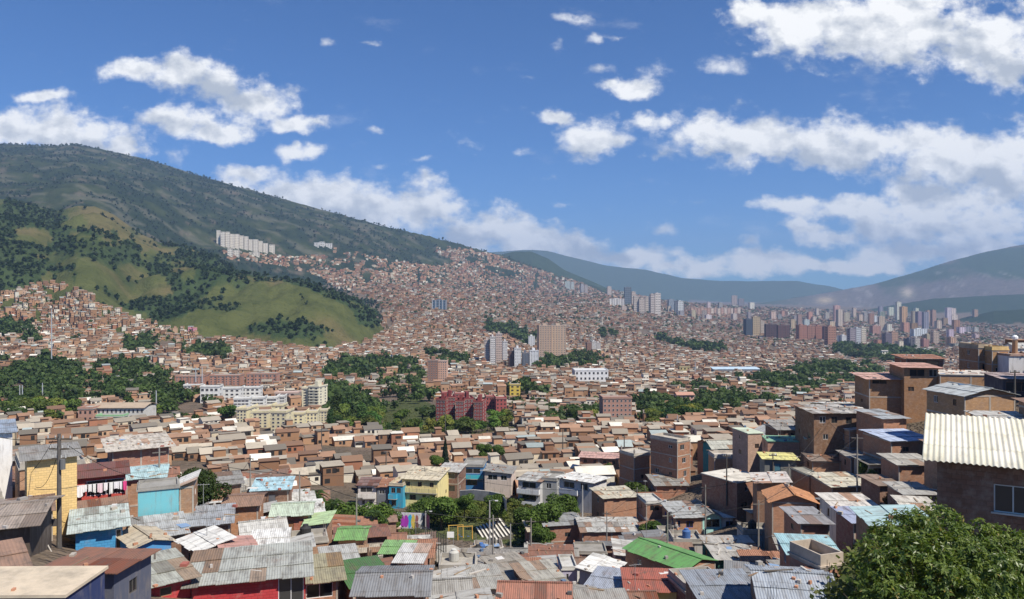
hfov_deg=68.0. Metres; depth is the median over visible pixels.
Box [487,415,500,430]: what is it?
tree
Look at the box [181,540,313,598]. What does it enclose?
house
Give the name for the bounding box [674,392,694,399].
house
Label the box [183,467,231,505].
tree
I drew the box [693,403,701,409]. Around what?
tree
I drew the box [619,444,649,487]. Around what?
house
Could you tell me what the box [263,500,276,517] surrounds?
house
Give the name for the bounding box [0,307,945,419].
woodland
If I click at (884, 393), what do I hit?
house
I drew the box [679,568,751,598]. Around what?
house
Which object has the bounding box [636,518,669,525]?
house
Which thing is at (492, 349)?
apartment building
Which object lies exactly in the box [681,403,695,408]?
tree
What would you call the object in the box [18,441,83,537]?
house
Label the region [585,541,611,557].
house
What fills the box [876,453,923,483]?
house
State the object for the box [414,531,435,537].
house
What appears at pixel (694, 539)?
house
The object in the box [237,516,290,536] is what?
house
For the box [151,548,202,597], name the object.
house
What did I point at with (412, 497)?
window
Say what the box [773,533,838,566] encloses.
house
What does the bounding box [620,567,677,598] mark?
house
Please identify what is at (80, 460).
house
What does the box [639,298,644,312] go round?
apartment tower
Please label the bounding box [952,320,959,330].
apartment tower
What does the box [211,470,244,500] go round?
house
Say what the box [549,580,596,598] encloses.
house
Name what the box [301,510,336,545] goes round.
house
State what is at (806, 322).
apartment tower
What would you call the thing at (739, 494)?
house
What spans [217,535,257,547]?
house
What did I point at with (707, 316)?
apartment tower
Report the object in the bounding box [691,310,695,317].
apartment tower
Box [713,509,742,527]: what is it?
house
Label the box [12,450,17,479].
house
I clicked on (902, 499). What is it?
house
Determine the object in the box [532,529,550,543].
tree
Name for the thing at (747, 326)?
apartment tower
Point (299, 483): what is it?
utility pole
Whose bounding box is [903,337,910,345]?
apartment tower
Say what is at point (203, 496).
television antenna
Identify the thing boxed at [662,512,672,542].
utility pole
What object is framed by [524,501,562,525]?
tree
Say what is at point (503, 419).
tree
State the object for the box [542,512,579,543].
house
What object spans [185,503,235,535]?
house
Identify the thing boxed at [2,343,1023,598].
roof clutter
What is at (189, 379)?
apartment building
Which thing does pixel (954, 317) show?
apartment tower
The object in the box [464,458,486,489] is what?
house
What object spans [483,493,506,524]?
tree
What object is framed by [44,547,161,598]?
house
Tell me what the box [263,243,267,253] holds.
apartment building
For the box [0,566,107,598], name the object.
house
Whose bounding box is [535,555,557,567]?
house
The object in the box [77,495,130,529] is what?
house
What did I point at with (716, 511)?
power cable
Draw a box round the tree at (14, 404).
[0,401,23,408]
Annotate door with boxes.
[288,520,293,530]
[755,535,761,549]
[775,463,779,470]
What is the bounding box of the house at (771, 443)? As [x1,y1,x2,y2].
[761,435,798,466]
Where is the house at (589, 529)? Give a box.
[575,517,639,541]
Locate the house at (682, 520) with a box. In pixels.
[659,500,704,534]
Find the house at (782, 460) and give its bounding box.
[757,452,799,484]
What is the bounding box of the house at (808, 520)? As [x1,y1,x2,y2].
[778,506,835,536]
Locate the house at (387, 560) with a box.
[380,557,395,565]
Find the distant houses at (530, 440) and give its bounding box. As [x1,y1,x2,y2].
[0,246,1023,496]
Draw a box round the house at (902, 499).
[890,495,935,516]
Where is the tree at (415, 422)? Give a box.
[405,418,422,426]
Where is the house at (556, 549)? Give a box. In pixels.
[528,544,574,556]
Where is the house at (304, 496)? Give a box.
[292,490,315,500]
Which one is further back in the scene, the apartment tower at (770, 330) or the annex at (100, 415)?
the apartment tower at (770, 330)
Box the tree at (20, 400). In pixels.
[17,397,33,404]
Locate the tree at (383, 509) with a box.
[360,502,393,523]
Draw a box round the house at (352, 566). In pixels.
[339,555,384,598]
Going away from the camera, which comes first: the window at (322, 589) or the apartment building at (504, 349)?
the window at (322, 589)
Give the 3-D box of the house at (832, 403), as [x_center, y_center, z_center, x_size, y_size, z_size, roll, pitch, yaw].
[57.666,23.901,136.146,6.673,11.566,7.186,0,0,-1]
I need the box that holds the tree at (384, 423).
[379,421,388,429]
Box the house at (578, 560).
[557,557,586,582]
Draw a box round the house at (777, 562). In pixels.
[766,559,779,565]
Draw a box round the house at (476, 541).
[473,533,502,548]
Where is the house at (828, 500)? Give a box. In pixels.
[814,492,878,543]
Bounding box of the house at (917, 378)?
[885,362,941,423]
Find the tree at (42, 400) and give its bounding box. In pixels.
[36,399,58,405]
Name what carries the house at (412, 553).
on the ground at (988, 286)
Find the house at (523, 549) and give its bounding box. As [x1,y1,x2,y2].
[503,547,527,552]
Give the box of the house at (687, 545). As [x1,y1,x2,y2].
[668,542,694,551]
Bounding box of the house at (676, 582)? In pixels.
[667,566,710,598]
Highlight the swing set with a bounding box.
[457,526,472,538]
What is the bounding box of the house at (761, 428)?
[755,424,764,434]
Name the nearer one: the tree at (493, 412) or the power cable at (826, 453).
the power cable at (826, 453)
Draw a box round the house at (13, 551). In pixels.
[0,537,32,565]
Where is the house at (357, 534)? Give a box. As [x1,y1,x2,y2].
[333,525,370,544]
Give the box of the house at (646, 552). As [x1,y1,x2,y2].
[622,537,718,568]
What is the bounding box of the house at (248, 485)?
[241,478,254,492]
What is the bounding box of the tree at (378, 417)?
[364,411,381,422]
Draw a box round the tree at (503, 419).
[498,415,508,426]
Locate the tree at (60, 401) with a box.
[46,397,66,410]
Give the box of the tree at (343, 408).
[339,403,349,414]
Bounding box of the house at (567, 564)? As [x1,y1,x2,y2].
[557,554,577,583]
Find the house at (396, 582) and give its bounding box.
[349,565,434,598]
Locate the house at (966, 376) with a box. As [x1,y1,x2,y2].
[937,370,985,385]
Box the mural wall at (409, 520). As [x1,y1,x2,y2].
[397,512,429,528]
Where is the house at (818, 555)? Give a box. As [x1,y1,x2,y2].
[787,538,845,577]
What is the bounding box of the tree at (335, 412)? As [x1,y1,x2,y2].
[333,410,345,418]
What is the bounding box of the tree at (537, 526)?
[532,522,556,542]
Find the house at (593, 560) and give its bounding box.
[575,552,626,584]
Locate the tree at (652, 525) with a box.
[638,520,661,530]
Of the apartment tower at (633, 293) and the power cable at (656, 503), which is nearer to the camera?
the power cable at (656, 503)
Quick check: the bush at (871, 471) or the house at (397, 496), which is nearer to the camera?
the bush at (871, 471)
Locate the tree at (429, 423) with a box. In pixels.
[422,418,435,430]
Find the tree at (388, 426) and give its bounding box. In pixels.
[386,422,392,430]
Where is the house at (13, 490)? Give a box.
[12,481,14,497]
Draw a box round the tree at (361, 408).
[356,401,368,418]
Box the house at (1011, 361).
[997,352,1023,372]
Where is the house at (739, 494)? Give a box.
[701,468,752,523]
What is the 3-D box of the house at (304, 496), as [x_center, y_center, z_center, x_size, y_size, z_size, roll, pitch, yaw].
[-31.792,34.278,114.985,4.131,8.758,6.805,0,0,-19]
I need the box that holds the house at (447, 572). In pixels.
[433,566,465,577]
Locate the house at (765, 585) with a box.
[744,564,836,598]
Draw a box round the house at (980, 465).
[922,413,1023,597]
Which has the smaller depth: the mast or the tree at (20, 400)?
the tree at (20, 400)
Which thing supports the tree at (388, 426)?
on the ground at (988, 286)
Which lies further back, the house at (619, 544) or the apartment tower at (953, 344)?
the apartment tower at (953, 344)
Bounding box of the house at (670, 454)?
[650,432,690,483]
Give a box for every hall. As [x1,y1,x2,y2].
[572,367,608,381]
[711,367,759,372]
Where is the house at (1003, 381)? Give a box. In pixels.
[980,372,1023,397]
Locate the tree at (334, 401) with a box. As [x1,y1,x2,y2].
[328,393,341,413]
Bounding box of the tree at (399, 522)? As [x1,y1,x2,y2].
[387,508,402,528]
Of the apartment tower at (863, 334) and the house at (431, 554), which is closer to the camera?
the house at (431, 554)
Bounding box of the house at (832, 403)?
[810,402,854,404]
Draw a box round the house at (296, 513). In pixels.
[268,501,315,530]
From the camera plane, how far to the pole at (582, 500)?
127.90 m
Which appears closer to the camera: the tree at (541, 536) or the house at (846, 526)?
the house at (846, 526)
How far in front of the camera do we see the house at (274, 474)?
116.37 m
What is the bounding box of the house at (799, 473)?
[790,467,814,492]
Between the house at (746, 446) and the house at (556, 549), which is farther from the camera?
the house at (746, 446)
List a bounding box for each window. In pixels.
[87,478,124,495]
[116,529,120,547]
[129,576,136,593]
[160,586,171,596]
[269,494,274,501]
[278,577,303,598]
[306,582,332,598]
[360,487,371,491]
[410,494,415,499]
[449,485,454,490]
[466,468,479,473]
[467,480,476,484]
[488,475,496,479]
[522,482,535,488]
[522,494,535,500]
[564,481,573,487]
[581,483,587,490]
[650,505,658,510]
[686,521,692,526]
[704,519,719,527]
[726,521,732,525]
[741,502,746,509]
[820,417,824,422]
[831,417,836,422]
[846,417,851,423]
[872,380,886,383]
[873,468,880,473]
[910,369,924,375]
[911,360,938,365]
[929,369,936,376]
[994,484,1023,514]
[1006,382,1023,390]
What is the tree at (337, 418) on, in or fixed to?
on the ground at (988, 286)
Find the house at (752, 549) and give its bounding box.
[736,549,766,560]
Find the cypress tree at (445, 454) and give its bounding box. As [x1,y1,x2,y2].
[441,440,448,464]
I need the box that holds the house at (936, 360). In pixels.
[891,354,947,369]
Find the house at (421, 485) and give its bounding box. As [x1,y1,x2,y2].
[400,466,450,506]
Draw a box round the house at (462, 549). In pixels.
[459,540,491,551]
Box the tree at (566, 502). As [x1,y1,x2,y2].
[545,492,577,511]
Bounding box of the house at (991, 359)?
[984,345,1009,371]
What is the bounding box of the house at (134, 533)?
[116,524,176,549]
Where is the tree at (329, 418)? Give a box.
[325,408,332,423]
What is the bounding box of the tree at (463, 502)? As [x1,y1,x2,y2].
[454,493,474,517]
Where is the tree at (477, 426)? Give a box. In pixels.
[472,421,480,432]
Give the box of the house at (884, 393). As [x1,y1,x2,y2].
[849,372,902,414]
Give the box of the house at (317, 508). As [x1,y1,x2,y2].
[286,498,325,512]
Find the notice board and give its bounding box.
[447,532,453,544]
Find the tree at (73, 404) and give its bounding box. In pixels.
[65,399,81,410]
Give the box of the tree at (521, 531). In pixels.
[517,516,533,535]
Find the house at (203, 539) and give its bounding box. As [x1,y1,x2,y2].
[174,525,236,560]
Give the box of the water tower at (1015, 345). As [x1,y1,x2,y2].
[1012,335,1017,353]
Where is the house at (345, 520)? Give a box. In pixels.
[332,514,377,544]
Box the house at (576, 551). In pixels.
[574,547,579,556]
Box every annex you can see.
[77,404,99,420]
[95,413,128,417]
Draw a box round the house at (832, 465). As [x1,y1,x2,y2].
[801,452,841,471]
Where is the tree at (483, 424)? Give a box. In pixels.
[476,420,488,428]
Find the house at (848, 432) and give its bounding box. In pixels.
[843,427,855,449]
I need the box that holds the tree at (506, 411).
[500,408,510,421]
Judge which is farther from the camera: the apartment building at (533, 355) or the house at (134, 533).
the apartment building at (533, 355)
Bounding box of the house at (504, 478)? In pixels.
[483,463,516,497]
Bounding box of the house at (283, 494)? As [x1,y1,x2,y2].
[249,476,294,502]
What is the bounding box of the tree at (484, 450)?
[476,443,492,455]
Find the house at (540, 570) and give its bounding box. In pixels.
[509,559,568,580]
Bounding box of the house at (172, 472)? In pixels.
[166,466,179,477]
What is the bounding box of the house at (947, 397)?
[923,381,1018,415]
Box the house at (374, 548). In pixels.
[356,544,380,556]
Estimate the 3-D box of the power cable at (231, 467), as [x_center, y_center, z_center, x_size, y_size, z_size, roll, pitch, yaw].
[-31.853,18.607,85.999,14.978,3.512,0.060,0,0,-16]
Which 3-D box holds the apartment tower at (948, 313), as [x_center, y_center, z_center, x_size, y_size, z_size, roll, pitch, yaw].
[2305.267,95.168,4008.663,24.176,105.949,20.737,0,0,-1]
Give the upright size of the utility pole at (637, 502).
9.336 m
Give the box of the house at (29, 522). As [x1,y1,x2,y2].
[0,495,64,556]
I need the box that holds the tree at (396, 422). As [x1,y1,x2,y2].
[391,418,401,426]
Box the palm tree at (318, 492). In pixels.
[312,490,329,501]
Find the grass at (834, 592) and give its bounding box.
[383,405,997,598]
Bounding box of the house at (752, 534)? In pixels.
[736,522,764,549]
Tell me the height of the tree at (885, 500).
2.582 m
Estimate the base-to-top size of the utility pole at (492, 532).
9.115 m
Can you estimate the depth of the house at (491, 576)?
74.67 m
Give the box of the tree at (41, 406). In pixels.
[34,401,52,410]
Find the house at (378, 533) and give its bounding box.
[333,523,391,555]
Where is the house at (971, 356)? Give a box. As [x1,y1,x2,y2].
[958,342,991,370]
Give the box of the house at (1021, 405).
[1012,398,1023,414]
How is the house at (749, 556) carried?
on the ground at (988, 286)
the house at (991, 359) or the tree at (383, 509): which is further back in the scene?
the house at (991, 359)
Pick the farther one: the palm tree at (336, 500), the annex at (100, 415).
the annex at (100, 415)
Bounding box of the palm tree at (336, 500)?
[325,498,344,510]
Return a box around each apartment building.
[174,374,208,383]
[183,383,202,389]
[200,384,222,402]
[209,373,244,385]
[216,230,220,243]
[221,232,225,246]
[223,385,243,399]
[226,232,229,247]
[227,248,232,256]
[230,234,234,248]
[233,395,253,411]
[234,250,239,257]
[235,234,239,249]
[236,405,255,422]
[240,235,243,249]
[243,385,262,396]
[244,236,248,249]
[246,371,280,385]
[249,239,252,250]
[250,395,267,404]
[252,252,259,257]
[252,403,272,408]
[252,408,273,427]
[253,239,257,251]
[259,241,262,252]
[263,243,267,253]
[267,395,279,404]
[269,245,274,253]
[270,407,293,430]
[273,402,287,408]
[274,390,300,395]
[277,394,286,402]
[294,409,307,423]
[301,386,308,406]
[306,408,319,422]
[308,380,327,405]
[319,407,329,422]
[325,243,331,248]
[427,356,439,380]
[432,299,446,309]
[436,392,447,420]
[438,360,447,381]
[445,390,455,419]
[454,391,464,399]
[455,393,464,419]
[463,391,473,417]
[474,394,486,420]
[484,337,489,361]
[484,394,493,410]
[490,334,494,363]
[494,395,506,411]
[495,331,501,363]
[502,339,507,359]
[508,348,513,366]
[509,382,520,395]
[514,346,520,366]
[522,350,528,365]
[528,335,534,345]
[529,348,538,365]
[537,323,551,356]
[552,323,565,355]
[586,340,591,351]
[590,340,595,348]
[596,341,600,349]
[599,394,631,416]
[678,365,689,370]
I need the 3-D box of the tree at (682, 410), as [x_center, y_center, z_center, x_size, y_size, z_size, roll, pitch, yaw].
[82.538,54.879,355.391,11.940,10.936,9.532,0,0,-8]
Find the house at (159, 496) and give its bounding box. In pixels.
[136,477,179,516]
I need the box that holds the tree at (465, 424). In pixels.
[454,417,476,433]
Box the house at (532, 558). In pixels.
[524,557,540,560]
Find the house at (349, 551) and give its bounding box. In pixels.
[317,543,359,585]
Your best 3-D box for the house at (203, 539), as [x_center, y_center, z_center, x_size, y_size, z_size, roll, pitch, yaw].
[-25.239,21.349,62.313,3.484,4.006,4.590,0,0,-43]
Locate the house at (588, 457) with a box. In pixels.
[578,451,618,466]
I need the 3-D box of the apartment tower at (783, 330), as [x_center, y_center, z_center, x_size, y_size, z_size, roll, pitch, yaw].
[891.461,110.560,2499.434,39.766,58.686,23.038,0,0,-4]
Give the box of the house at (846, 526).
[830,506,855,552]
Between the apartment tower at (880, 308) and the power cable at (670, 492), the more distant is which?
the apartment tower at (880, 308)
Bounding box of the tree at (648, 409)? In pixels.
[644,408,659,412]
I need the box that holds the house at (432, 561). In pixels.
[408,530,433,564]
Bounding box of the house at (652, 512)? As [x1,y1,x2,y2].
[636,493,662,521]
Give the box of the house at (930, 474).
[918,439,936,491]
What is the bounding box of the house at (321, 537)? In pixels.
[291,520,328,553]
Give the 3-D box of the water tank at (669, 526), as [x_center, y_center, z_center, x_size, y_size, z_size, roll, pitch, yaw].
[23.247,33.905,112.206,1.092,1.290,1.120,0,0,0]
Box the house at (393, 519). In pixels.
[374,513,397,531]
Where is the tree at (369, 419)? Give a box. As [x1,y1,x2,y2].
[364,417,378,424]
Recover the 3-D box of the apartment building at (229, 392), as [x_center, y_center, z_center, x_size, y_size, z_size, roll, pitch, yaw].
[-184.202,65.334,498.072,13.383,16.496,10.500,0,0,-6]
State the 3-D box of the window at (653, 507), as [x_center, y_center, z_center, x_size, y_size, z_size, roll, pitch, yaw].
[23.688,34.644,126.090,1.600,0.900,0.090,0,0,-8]
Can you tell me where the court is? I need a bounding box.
[435,545,458,561]
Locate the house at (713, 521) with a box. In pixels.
[690,498,724,533]
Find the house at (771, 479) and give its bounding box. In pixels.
[749,471,792,522]
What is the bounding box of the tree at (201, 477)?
[175,467,205,493]
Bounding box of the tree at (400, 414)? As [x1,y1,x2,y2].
[393,409,410,422]
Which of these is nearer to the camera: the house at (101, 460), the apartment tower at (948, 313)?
the house at (101, 460)
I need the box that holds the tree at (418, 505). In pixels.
[406,496,439,518]
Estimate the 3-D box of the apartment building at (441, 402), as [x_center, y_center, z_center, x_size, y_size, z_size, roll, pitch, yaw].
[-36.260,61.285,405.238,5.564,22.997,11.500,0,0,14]
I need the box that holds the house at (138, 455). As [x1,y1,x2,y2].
[101,432,175,466]
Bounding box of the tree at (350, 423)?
[342,419,353,425]
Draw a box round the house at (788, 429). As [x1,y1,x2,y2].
[762,419,794,435]
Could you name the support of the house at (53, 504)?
on the ground at (988, 286)
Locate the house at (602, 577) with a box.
[584,566,622,588]
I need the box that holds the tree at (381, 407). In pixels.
[368,404,386,417]
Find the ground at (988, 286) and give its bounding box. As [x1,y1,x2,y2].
[0,144,1023,598]
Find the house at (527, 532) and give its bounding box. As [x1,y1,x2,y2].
[522,520,547,542]
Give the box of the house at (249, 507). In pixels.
[221,492,267,535]
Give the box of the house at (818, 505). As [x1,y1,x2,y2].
[814,498,819,510]
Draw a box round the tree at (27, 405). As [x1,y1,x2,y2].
[20,402,32,408]
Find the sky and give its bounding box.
[0,0,1023,289]
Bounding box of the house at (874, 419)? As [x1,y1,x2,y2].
[852,409,911,451]
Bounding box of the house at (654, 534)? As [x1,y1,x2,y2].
[621,529,666,541]
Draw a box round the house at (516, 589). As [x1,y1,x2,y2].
[495,580,572,598]
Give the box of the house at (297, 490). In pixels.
[293,488,309,491]
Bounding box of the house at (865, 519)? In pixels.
[849,504,926,548]
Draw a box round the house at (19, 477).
[14,451,24,497]
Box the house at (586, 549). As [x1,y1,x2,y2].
[572,542,607,556]
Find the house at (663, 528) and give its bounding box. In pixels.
[657,526,676,536]
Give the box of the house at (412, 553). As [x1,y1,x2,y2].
[391,543,432,565]
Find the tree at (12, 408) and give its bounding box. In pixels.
[2,405,27,413]
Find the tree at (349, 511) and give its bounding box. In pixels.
[339,508,362,515]
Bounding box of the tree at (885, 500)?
[882,492,887,504]
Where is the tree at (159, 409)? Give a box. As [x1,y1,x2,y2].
[156,404,162,414]
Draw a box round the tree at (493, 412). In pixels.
[486,409,505,421]
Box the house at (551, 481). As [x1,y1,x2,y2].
[541,471,564,503]
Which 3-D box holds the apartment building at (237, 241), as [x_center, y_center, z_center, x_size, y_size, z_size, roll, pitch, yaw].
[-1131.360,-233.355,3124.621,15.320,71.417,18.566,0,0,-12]
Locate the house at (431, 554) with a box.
[395,539,436,564]
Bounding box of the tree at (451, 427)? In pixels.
[442,425,454,432]
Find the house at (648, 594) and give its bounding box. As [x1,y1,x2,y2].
[626,590,658,598]
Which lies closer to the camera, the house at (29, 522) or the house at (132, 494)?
the house at (29, 522)
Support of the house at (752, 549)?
on the ground at (988, 286)
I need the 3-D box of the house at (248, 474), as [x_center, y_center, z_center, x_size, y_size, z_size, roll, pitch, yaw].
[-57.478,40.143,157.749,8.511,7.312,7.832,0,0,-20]
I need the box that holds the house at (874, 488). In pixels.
[856,474,894,503]
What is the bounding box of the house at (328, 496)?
[317,490,329,500]
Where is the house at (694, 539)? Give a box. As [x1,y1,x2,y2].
[668,521,701,553]
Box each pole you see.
[46,433,71,548]
[152,448,165,467]
[249,455,252,492]
[294,471,305,500]
[350,494,362,524]
[487,515,498,554]
[489,500,497,544]
[526,518,535,545]
[582,485,582,516]
[602,511,610,540]
[634,488,638,519]
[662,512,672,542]
[701,485,709,534]
[723,454,730,505]
[753,500,763,549]
[769,453,776,470]
[851,434,862,492]
[1010,370,1019,410]
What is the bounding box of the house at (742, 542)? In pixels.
[698,535,760,568]
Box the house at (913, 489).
[881,481,936,504]
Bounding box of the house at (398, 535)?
[387,532,407,539]
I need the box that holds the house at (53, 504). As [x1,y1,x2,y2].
[9,493,55,540]
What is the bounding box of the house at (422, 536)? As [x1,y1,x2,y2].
[407,535,429,538]
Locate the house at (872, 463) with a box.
[849,455,880,477]
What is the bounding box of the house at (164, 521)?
[130,511,190,551]
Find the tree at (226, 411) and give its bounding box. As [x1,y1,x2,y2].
[216,405,236,418]
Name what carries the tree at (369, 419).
on the ground at (988, 286)
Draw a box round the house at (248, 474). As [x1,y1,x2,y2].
[241,472,254,477]
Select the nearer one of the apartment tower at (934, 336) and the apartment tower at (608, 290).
the apartment tower at (934, 336)
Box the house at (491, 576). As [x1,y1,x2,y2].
[459,563,503,598]
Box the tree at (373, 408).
[366,406,379,412]
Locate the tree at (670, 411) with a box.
[659,407,678,418]
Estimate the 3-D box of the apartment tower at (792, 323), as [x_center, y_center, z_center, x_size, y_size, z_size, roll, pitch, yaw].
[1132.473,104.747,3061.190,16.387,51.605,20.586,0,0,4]
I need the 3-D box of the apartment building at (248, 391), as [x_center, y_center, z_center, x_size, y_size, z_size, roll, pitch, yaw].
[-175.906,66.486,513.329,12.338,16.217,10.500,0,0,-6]
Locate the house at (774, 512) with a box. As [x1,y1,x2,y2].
[761,482,819,550]
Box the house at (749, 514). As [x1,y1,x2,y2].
[743,509,752,522]
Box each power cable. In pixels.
[69,446,143,477]
[161,452,298,474]
[166,453,249,460]
[242,469,419,475]
[300,475,355,497]
[362,499,492,518]
[427,469,624,490]
[607,488,703,513]
[639,488,701,492]
[668,505,751,515]
[760,440,853,502]
[790,438,855,466]
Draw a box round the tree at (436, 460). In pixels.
[429,455,443,466]
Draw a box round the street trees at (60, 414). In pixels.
[0,247,1023,421]
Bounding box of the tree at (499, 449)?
[492,444,504,454]
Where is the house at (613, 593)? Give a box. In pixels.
[573,588,628,598]
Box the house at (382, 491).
[375,478,392,507]
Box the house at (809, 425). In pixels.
[792,404,863,466]
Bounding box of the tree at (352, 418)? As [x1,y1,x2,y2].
[344,416,357,423]
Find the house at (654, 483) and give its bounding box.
[645,474,689,499]
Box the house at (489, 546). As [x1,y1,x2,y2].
[470,543,500,548]
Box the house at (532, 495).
[516,471,551,505]
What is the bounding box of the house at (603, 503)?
[589,485,636,517]
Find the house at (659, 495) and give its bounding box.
[636,492,663,499]
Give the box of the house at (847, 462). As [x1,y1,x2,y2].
[836,450,862,473]
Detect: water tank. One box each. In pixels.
[300,523,310,534]
[449,548,458,561]
[665,524,672,533]
[682,528,690,538]
[748,519,756,528]
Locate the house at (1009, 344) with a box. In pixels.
[1000,342,1023,351]
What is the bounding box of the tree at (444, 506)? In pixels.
[424,496,458,529]
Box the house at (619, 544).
[611,538,631,566]
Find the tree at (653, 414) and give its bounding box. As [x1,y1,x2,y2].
[645,410,660,418]
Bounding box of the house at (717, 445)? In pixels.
[700,440,731,471]
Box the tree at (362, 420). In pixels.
[354,414,376,425]
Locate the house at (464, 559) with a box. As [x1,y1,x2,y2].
[438,552,477,569]
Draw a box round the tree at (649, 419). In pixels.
[644,418,656,421]
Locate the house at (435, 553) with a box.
[434,538,437,565]
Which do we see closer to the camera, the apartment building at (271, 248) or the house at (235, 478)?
the house at (235, 478)
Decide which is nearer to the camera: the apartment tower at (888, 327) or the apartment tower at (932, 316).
the apartment tower at (888, 327)
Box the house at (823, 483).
[806,472,860,497]
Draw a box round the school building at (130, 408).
[92,402,157,416]
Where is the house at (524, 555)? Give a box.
[518,553,529,556]
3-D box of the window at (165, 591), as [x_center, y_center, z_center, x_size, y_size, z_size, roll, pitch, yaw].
[-22.921,19.300,50.171,0.750,0.600,0.090,0,0,-39]
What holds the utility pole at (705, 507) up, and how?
on the ground at (988, 286)
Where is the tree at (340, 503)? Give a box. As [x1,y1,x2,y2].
[325,502,344,510]
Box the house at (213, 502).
[208,501,221,504]
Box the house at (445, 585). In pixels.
[431,576,472,594]
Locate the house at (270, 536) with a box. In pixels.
[251,527,291,544]
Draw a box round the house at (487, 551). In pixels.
[467,548,510,563]
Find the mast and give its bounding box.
[51,309,51,358]
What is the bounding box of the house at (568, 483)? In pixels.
[556,471,610,512]
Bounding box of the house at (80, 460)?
[77,456,85,464]
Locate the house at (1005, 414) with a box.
[963,410,1023,418]
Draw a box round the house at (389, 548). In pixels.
[377,540,417,565]
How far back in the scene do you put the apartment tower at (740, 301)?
6376.78 m
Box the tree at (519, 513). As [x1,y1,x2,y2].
[512,506,535,529]
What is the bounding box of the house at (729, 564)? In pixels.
[724,560,764,577]
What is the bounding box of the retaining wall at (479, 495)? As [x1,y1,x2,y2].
[460,489,506,510]
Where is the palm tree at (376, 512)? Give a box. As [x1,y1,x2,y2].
[365,509,389,521]
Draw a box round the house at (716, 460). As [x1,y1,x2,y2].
[708,450,731,470]
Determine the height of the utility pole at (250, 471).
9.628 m
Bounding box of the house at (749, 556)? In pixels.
[736,550,779,564]
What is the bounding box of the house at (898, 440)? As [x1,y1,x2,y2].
[858,428,923,461]
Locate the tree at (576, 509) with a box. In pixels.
[562,494,579,512]
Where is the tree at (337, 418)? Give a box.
[333,415,342,422]
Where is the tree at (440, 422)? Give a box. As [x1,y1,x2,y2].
[433,414,453,429]
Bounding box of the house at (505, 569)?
[479,551,526,579]
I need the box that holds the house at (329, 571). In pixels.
[305,552,346,598]
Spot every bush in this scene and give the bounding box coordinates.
[466,513,477,521]
[474,506,486,518]
[476,501,482,507]
[509,498,521,509]
[624,482,641,490]
[634,484,650,491]
[858,460,867,473]
[867,469,878,473]
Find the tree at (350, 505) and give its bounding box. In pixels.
[325,502,361,513]
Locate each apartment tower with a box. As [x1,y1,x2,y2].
[565,281,570,289]
[580,284,583,292]
[584,285,587,292]
[607,286,610,294]
[609,298,624,305]
[624,287,630,303]
[631,291,635,303]
[633,296,638,311]
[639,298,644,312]
[645,296,649,312]
[649,293,654,313]
[653,293,660,315]
[667,299,673,309]
[674,300,676,311]
[677,300,683,314]
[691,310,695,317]
[702,310,706,318]
[704,314,711,318]
[731,295,736,305]
[731,313,736,319]
[738,298,743,305]
[743,318,752,335]
[748,302,754,308]
[751,316,759,335]
[760,320,764,332]
[764,323,776,337]
[770,312,775,318]
[777,324,789,337]
[790,319,794,328]
[796,324,806,339]
[797,314,801,324]
[803,319,809,325]
[807,312,812,320]
[807,325,815,338]
[812,325,821,338]
[824,312,829,318]
[824,325,835,344]
[828,321,834,325]
[833,305,839,320]
[835,309,842,326]
[837,334,845,341]
[843,312,849,321]
[846,328,855,343]
[852,308,855,316]
[853,327,860,343]
[857,314,862,320]
[858,326,865,343]
[862,312,866,321]
[868,313,873,323]
[869,325,880,333]
[873,339,881,343]
[877,316,884,330]
[878,306,882,313]
[881,332,891,343]
[885,324,891,330]
[887,307,893,315]
[889,331,897,343]
[894,341,903,346]
[895,302,900,319]
[899,306,906,321]
[900,322,908,332]
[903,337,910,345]
[909,323,917,333]
[910,328,926,336]
[911,311,916,322]
[911,337,919,348]
[915,311,921,325]
[920,338,928,346]
[922,312,928,328]
[922,333,929,340]
[930,310,935,325]
[930,331,938,343]
[934,320,941,328]
[941,318,947,324]
[945,307,951,324]
[945,336,955,345]
[946,329,953,336]
[949,343,958,346]
[952,315,957,319]
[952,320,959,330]
[956,327,964,332]
[963,326,970,331]
[972,309,977,316]
[972,327,978,331]
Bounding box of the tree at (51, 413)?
[43,409,56,417]
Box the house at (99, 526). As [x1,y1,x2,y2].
[66,503,130,549]
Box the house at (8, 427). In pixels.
[0,419,17,498]
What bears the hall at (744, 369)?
on the ground at (988, 286)
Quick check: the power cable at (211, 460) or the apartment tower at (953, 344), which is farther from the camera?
the apartment tower at (953, 344)
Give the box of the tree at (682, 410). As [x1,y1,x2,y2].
[676,406,699,414]
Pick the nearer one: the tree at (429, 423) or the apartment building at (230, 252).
the tree at (429, 423)
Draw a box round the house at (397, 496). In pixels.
[388,477,405,508]
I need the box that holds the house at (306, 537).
[290,532,315,546]
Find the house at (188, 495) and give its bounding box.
[179,469,200,513]
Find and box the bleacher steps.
[476,518,512,539]
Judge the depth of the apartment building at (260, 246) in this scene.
3182.60 m
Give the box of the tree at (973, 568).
[843,502,1023,598]
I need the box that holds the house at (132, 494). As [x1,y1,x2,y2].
[126,464,169,526]
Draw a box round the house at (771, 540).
[767,535,779,550]
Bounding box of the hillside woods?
[0,142,549,346]
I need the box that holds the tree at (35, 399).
[30,397,42,406]
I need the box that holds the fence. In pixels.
[416,523,444,566]
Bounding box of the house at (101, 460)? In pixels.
[90,458,107,462]
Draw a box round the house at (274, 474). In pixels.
[254,468,290,478]
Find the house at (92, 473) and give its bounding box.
[77,460,130,500]
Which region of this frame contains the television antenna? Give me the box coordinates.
[197,484,207,512]
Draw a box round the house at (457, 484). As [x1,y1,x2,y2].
[440,462,467,497]
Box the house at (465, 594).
[429,587,492,598]
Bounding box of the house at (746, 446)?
[732,427,763,471]
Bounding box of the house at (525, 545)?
[524,543,552,546]
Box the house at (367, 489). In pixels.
[356,477,381,507]

